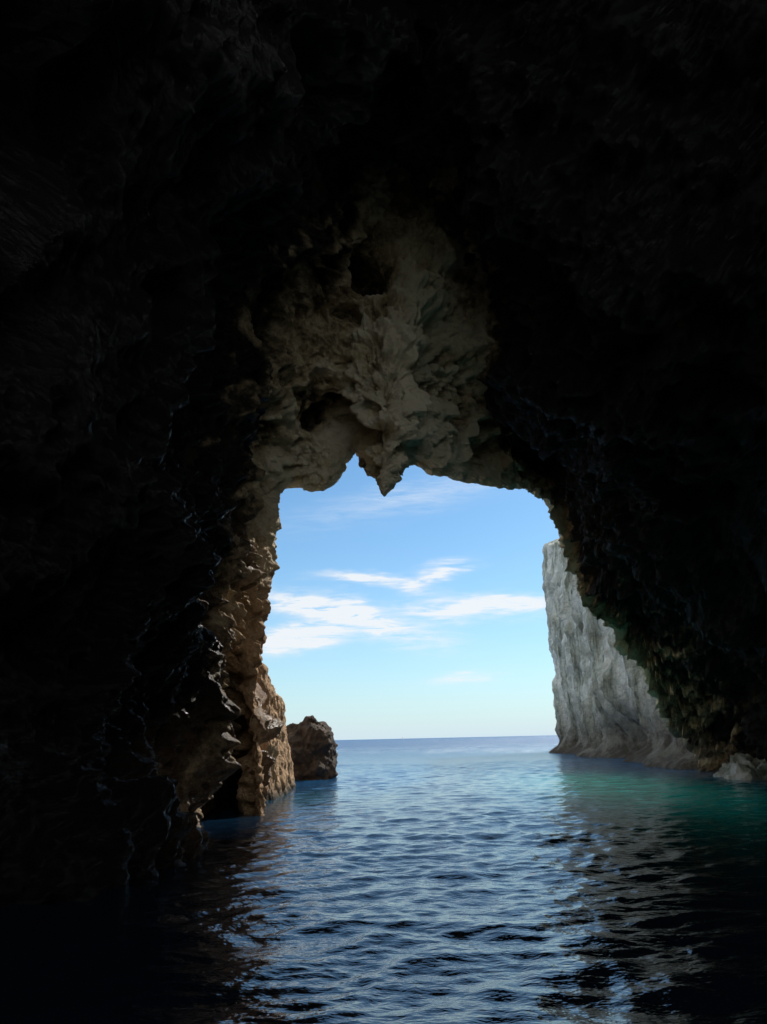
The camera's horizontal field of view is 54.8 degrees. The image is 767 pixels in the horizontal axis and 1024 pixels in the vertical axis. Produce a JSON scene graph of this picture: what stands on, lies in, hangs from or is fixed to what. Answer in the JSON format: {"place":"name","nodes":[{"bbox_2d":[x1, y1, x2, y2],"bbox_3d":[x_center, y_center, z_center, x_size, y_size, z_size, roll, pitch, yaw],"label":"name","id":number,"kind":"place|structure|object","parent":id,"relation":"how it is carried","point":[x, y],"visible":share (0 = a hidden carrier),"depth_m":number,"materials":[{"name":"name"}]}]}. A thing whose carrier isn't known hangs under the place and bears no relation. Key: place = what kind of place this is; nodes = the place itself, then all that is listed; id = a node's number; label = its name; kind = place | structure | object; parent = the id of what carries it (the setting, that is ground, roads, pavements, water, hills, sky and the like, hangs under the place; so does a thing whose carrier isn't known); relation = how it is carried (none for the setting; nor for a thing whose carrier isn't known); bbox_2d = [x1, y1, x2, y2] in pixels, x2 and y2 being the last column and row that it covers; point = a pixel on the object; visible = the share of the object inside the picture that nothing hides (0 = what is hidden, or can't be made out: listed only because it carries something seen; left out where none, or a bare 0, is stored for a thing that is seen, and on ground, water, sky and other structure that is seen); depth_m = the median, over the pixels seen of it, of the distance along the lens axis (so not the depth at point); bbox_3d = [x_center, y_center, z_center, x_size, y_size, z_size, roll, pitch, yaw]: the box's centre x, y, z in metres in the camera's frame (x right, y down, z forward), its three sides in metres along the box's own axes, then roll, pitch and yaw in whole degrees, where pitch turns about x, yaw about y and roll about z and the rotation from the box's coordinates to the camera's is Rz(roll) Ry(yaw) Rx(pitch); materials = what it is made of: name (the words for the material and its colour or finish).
{"place":"outdoors","nodes":[
{"label":"outdoors","id":0,"kind":"place"},
{"bbox_2d":[0,0,766,905],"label":"sea cave","id":1,"kind":"structure","parent":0,"point":[258,258],"depth_m":17.01},
{"bbox_2d":[0,735,766,1023],"bbox_3d":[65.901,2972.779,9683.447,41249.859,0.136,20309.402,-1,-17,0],"label":"sea","id":2,"kind":"structure","parent":0,"point":[500,880],"depth_m":8.15,"materials":[{"name":"liquid"}]},
{"bbox_2d":[257,663,295,800],"bbox_3d":[-6.957,9.260,30.095,6.934,7.856,14.695,6,-18,-22],"label":"rocky outcrop","id":3,"kind":"object","parent":2,"relation":"in","point":[282,778],"visible":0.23,"depth_m":24.86,"materials":[{"name":"brown stone"}]},
{"bbox_2d":[286,715,337,779],"bbox_3d":[-3.747,12.478,37.045,2.920,4.397,3.415,-1,-17,0],"label":"sea boulder","id":4,"kind":"object","parent":2,"relation":"in","point":[313,745],"visible":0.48,"depth_m":36.03,"materials":[{"name":"brown stone"}]},
{"bbox_2d":[713,753,766,779],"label":"rock ledge","id":5,"kind":"object","parent":2,"relation":"in","point":[741,766],"visible":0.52,"depth_m":29.09,"materials":[{"name":"stone"}]},
{"bbox_2d":[261,453,558,739],"label":"sky","id":6,"kind":"structure","parent":0,"point":[417,610],"materials":[{"name":"blue"}]},
{"bbox_2d":[542,533,697,769],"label":"limestone cliff","id":7,"kind":"structure","parent":0,"point":[604,703],"depth_m":61.08,"materials":[{"name":"grey stone"}]}
]}

